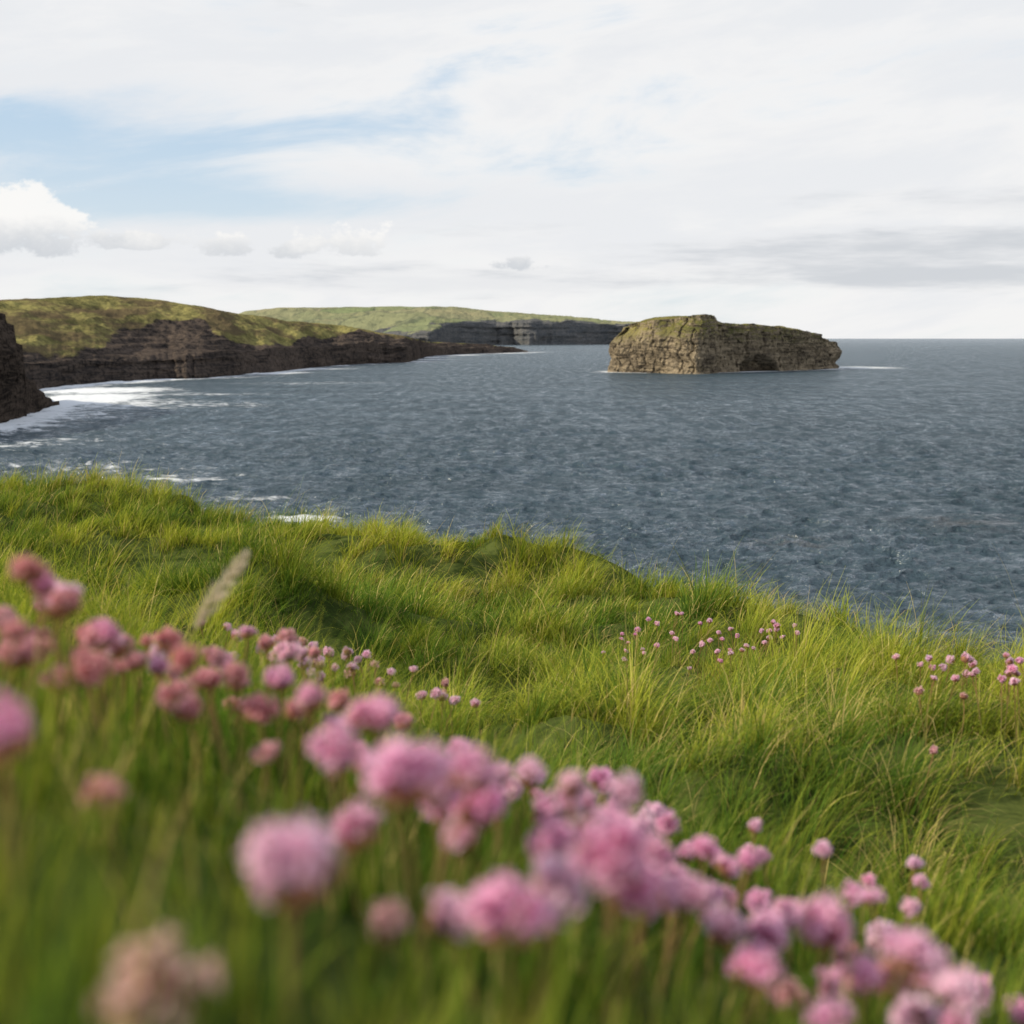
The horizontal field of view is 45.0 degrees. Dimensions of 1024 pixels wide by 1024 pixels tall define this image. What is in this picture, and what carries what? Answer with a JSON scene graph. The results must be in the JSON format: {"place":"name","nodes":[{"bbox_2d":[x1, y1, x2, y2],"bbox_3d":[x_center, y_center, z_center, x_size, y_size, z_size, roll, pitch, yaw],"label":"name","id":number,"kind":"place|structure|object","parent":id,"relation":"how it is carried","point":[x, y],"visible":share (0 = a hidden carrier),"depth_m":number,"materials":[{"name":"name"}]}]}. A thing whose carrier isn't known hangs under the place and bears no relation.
{"place":"outdoors","nodes":[
{"label":"outdoors","id":0,"kind":"place"},
{"bbox_2d":[0,313,58,422],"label":"rocky cliff","id":1,"kind":"structure","parent":0,"point":[21,395],"depth_m":385.55,"materials":[{"name":"brown stone"}]},
{"bbox_2d":[0,295,527,388],"bbox_3d":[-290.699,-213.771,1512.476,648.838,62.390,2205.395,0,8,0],"label":"grassy headland","id":2,"kind":"structure","parent":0,"point":[78,340],"depth_m":857.09,"materials":[{"name":"green plant"}]},
{"bbox_2d":[239,306,634,344],"bbox_3d":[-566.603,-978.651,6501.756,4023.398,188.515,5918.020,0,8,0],"label":"distant green hill","id":3,"kind":"structure","parent":0,"point":[451,324],"depth_m":4756.60,"materials":[{"name":"green plant"}]},
{"bbox_2d":[0,339,1023,664],"bbox_3d":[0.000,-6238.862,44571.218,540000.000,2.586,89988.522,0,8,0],"label":"sea","id":4,"kind":"structure","parent":0,"point":[880,471],"depth_m":262.76,"materials":[{"name":"liquid"}]},
{"bbox_2d":[607,314,841,373],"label":"sea stack","id":5,"kind":"object","parent":4,"relation":"in","point":[702,344],"visible":0.94,"depth_m":914.52,"materials":[{"name":"brown stone"}]},
{"bbox_2d":[0,453,1023,1023],"bbox_3d":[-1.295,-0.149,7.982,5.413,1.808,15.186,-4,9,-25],"label":"grass","id":6,"kind":"structure","parent":0,"point":[608,697],"depth_m":2.41,"materials":[{"name":"green plant"}]},
{"bbox_2d":[140,549,249,722],"bbox_3d":[-0.255,0.111,0.961,0.113,0.171,0.020,1,8,5],"label":"dry grass seed head","id":7,"kind":"object","parent":6,"relation":"on","point":[204,612],"visible":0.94,"depth_m":0.95,"materials":[{"name":"dry grass"}]},
{"bbox_2d":[0,554,1023,1023],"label":"sea pink flowers","id":8,"kind":"object","parent":6,"relation":"on","point":[628,856],"visible":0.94,"depth_m":0.53,"materials":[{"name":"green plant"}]},
{"bbox_2d":[0,0,1023,338],"label":"sky","id":9,"kind":"structure","parent":0,"point":[833,169],"materials":[{"name":"white"}]}
]}

